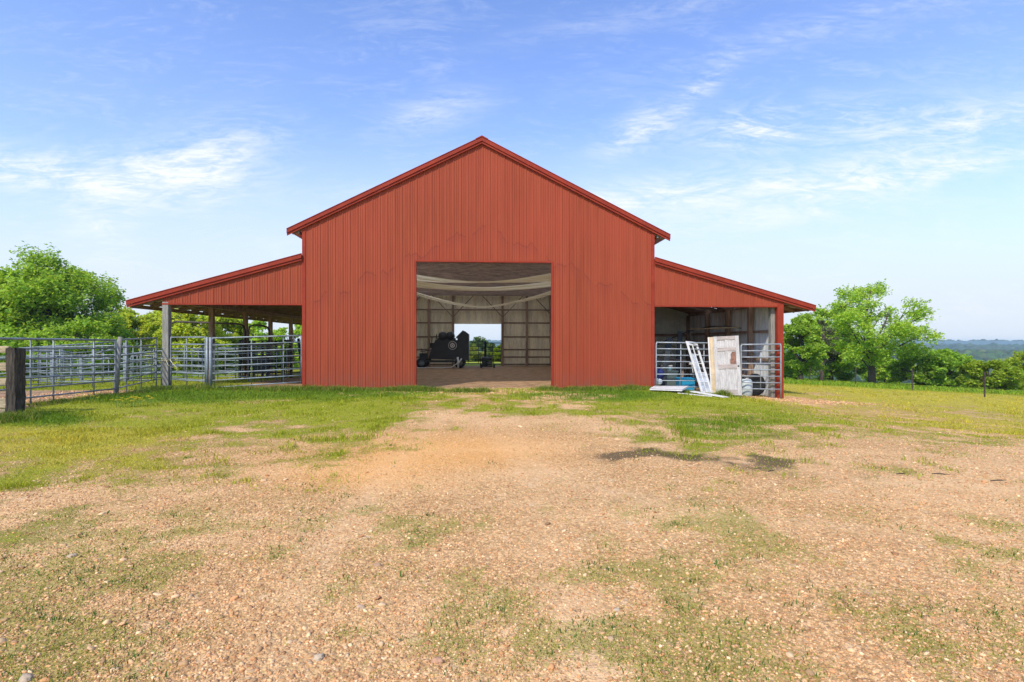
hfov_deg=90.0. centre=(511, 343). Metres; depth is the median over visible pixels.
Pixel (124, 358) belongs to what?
fence post
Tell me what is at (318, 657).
rock
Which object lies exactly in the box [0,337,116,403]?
pipe fence
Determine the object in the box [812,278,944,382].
oak tree
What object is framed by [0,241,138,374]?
oak tree
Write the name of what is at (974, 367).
bush
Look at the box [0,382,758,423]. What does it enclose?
tall grass
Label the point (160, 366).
pipe fence
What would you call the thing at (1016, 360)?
leafy tree
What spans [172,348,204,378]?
pipe fence
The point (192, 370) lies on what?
pipe fence
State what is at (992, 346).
woodland
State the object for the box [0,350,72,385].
pipe fence
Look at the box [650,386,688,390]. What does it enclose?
door leaf
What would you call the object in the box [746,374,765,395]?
tyre
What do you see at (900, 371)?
leafy tree
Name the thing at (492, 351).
pipe gate
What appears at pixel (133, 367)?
pipe fence
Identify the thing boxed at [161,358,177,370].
rope
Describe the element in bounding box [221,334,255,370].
leafy tree
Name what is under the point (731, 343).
door panel
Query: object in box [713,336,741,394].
panel door
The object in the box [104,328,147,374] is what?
leafy tree
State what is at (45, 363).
pipe fence
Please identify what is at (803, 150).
sky
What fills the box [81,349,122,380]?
pipe fence
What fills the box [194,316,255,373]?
leafy tree
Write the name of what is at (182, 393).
lawn grass
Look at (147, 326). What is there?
leafy tree
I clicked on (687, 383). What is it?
storage tub
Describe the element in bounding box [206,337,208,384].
fence post
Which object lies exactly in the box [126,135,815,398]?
barn
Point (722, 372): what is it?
door panel
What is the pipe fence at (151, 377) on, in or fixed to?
on the ground at (470, 374)
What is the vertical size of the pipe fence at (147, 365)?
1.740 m
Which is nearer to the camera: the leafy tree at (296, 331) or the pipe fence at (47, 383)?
the pipe fence at (47, 383)
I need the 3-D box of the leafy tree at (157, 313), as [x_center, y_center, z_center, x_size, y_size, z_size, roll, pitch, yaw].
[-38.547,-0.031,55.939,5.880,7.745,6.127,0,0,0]
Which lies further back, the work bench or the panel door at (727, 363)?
the work bench
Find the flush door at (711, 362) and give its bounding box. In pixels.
[708,337,715,392]
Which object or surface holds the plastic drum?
on the ground at (470, 374)
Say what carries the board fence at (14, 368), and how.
on the ground at (470, 374)
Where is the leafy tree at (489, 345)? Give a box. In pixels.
[482,343,494,356]
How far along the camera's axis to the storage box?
19.49 m
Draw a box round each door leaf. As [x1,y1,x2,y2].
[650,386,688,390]
[709,337,715,392]
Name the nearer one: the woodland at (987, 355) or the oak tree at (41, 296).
the oak tree at (41, 296)
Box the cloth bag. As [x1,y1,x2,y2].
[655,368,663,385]
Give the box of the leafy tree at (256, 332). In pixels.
[248,320,274,370]
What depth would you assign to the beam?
20.91 m
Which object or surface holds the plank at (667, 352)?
on the ground at (470, 374)
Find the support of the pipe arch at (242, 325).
on the ground at (470, 374)
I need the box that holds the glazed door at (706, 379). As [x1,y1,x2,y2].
[685,341,712,392]
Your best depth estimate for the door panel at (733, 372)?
17.86 m
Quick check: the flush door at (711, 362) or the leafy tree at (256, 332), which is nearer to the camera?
the flush door at (711, 362)
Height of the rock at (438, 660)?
0.044 m
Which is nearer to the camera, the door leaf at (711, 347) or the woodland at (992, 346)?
the door leaf at (711, 347)
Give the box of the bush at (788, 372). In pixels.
[784,350,823,379]
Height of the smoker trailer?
2.435 m
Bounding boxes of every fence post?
[50,352,54,382]
[79,358,83,380]
[113,337,121,392]
[123,343,127,381]
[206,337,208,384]
[209,337,211,386]
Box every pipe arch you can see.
[171,321,245,377]
[248,324,269,373]
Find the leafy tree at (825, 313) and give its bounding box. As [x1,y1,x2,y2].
[813,304,861,380]
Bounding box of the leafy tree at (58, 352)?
[26,338,98,374]
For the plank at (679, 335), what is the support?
on the ground at (470, 374)
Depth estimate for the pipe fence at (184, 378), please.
20.00 m
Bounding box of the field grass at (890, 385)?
[0,366,1023,394]
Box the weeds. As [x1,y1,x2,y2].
[0,398,1023,681]
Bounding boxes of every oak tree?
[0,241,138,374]
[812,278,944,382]
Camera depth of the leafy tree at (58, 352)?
36.90 m
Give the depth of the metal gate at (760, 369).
18.41 m
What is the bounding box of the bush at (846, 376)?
[827,353,868,380]
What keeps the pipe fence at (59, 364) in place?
on the ground at (470, 374)
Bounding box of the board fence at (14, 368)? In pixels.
[0,346,25,413]
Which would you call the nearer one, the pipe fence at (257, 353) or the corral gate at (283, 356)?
the corral gate at (283, 356)
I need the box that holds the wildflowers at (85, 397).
[77,392,98,402]
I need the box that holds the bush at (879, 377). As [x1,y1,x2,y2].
[861,358,898,383]
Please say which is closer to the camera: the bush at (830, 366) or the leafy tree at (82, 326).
the leafy tree at (82, 326)
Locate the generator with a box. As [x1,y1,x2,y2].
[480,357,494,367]
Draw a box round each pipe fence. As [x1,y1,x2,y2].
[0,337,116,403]
[0,341,113,383]
[0,350,64,382]
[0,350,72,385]
[19,347,78,382]
[38,345,113,386]
[57,358,131,378]
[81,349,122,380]
[117,337,156,392]
[119,346,161,384]
[128,345,161,379]
[129,350,161,379]
[131,355,190,378]
[170,336,205,385]
[172,343,217,382]
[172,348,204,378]
[191,349,241,376]
[214,343,281,382]
[218,347,276,379]
[225,347,287,374]
[248,344,300,381]
[656,342,709,387]
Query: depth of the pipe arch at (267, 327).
25.46 m
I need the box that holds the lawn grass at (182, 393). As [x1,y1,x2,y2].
[0,369,1023,492]
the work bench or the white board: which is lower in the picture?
the white board
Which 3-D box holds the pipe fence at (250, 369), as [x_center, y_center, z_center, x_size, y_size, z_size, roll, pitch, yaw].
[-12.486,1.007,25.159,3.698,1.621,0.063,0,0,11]
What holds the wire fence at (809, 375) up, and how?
on the ground at (470, 374)
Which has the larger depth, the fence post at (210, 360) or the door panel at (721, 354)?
the door panel at (721, 354)
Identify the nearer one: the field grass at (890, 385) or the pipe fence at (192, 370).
the pipe fence at (192, 370)
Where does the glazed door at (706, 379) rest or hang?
on the ground at (470, 374)
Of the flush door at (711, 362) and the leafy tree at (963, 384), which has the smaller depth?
the flush door at (711, 362)
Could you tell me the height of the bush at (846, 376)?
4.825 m
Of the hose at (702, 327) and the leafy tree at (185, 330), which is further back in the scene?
the leafy tree at (185, 330)
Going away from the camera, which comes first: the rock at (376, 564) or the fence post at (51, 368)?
the rock at (376, 564)
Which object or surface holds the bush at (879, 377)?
on the ground at (470, 374)
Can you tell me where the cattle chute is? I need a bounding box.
[238,337,291,378]
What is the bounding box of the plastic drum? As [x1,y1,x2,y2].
[742,378,752,395]
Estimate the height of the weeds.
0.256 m
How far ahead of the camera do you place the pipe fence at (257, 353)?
21.86 m
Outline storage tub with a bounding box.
[675,377,695,389]
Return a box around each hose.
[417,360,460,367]
[658,326,740,344]
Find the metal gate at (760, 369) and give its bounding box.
[740,343,781,398]
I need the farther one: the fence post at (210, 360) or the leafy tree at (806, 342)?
the leafy tree at (806, 342)
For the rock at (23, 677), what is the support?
on the ground at (470, 374)
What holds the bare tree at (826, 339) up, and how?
on the ground at (470, 374)
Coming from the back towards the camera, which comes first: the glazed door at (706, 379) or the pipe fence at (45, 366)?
the pipe fence at (45, 366)
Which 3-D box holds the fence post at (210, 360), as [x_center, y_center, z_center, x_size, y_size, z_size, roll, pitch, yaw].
[-9.997,0.729,16.980,0.089,1.858,0.089,0,0,0]
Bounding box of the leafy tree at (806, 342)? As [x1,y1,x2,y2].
[784,312,829,379]
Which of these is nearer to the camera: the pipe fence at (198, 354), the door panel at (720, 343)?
the door panel at (720, 343)
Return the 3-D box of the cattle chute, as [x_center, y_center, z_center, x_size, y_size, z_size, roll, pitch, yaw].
[-11.058,0.629,22.911,2.039,1.982,1.059,0,0,0]
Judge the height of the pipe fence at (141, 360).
1.785 m
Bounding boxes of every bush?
[784,350,823,379]
[809,351,842,379]
[827,353,868,380]
[861,358,898,383]
[919,348,979,386]
[955,358,1023,390]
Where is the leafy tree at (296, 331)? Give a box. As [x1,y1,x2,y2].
[267,325,301,367]
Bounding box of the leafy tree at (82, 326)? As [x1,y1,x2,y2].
[2,314,132,376]
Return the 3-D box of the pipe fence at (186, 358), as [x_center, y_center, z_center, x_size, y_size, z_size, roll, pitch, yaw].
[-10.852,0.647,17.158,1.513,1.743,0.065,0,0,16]
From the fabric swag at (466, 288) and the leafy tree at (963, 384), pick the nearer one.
the fabric swag at (466, 288)
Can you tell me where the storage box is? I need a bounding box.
[665,370,678,385]
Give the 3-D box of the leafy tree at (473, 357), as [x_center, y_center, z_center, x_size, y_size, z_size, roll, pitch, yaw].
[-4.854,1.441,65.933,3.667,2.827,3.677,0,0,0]
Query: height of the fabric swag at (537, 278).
1.069 m
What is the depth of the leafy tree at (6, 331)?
34.30 m
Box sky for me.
[0,0,1023,340]
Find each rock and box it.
[18,673,33,681]
[66,553,77,557]
[313,653,323,660]
[373,563,382,566]
[430,656,443,664]
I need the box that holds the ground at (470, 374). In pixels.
[0,362,1023,681]
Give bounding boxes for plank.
[659,337,672,385]
[676,330,682,376]
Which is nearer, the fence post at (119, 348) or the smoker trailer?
the fence post at (119, 348)
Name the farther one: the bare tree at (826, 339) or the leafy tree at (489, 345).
the leafy tree at (489, 345)
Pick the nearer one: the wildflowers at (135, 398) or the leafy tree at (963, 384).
the wildflowers at (135, 398)
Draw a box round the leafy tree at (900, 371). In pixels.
[883,353,946,385]
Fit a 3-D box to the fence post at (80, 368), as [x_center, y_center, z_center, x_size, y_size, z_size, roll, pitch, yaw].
[-19.349,1.286,23.000,0.110,1.271,0.110,0,0,0]
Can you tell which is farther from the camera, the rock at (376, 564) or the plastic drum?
the plastic drum
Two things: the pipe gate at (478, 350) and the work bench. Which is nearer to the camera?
the work bench
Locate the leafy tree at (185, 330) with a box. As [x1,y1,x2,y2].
[152,308,232,374]
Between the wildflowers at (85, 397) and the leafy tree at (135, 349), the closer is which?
the wildflowers at (85, 397)
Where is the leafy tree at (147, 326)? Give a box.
[113,306,161,371]
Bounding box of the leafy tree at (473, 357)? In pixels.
[466,343,487,361]
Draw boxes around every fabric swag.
[417,273,550,282]
[417,281,550,290]
[417,291,550,307]
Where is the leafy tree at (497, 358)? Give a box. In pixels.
[490,344,500,361]
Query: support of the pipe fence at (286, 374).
on the ground at (470, 374)
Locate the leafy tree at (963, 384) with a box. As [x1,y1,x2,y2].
[953,369,965,386]
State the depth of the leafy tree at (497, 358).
57.60 m
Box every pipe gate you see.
[466,341,484,363]
[486,343,500,364]
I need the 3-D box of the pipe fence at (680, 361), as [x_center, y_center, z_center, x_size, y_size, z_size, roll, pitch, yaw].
[6.572,0.888,18.395,2.888,1.884,0.067,0,0,-3]
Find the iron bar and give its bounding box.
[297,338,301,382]
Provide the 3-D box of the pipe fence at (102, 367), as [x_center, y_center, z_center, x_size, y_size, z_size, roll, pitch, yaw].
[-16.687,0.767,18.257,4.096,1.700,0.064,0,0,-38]
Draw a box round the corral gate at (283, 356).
[212,335,301,387]
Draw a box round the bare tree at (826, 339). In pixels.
[817,320,839,380]
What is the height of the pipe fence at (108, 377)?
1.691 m
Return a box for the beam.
[690,327,739,329]
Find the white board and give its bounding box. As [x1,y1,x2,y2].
[690,391,727,397]
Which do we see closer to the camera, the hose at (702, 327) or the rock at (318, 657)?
the rock at (318, 657)
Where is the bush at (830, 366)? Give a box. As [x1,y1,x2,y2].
[809,351,842,379]
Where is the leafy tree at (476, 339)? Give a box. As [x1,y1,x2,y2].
[470,336,495,361]
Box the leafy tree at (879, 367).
[876,365,917,382]
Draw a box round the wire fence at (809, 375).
[805,367,1023,396]
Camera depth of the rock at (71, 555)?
3.86 m
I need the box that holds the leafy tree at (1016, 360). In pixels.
[993,349,1023,389]
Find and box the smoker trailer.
[417,331,469,367]
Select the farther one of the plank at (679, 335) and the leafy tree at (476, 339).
the leafy tree at (476, 339)
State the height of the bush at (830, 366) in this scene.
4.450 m
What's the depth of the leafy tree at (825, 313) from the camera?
54.41 m
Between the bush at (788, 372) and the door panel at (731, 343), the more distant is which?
the bush at (788, 372)
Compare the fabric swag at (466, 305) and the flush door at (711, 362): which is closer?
the flush door at (711, 362)
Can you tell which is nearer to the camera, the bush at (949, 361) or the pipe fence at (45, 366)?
the pipe fence at (45, 366)
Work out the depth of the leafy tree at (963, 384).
52.84 m
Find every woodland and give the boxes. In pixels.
[2,348,1023,382]
[136,339,1023,344]
[495,342,1023,350]
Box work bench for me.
[655,359,684,376]
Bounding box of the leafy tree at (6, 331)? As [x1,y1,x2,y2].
[0,322,55,375]
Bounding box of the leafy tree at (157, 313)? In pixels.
[137,310,179,371]
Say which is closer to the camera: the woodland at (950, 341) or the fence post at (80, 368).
the fence post at (80, 368)
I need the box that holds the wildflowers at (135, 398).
[109,395,153,407]
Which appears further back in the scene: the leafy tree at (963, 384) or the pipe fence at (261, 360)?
the leafy tree at (963, 384)
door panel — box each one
[717,340,724,347]
[718,351,725,364]
[719,369,726,389]
[728,339,734,346]
[729,369,737,389]

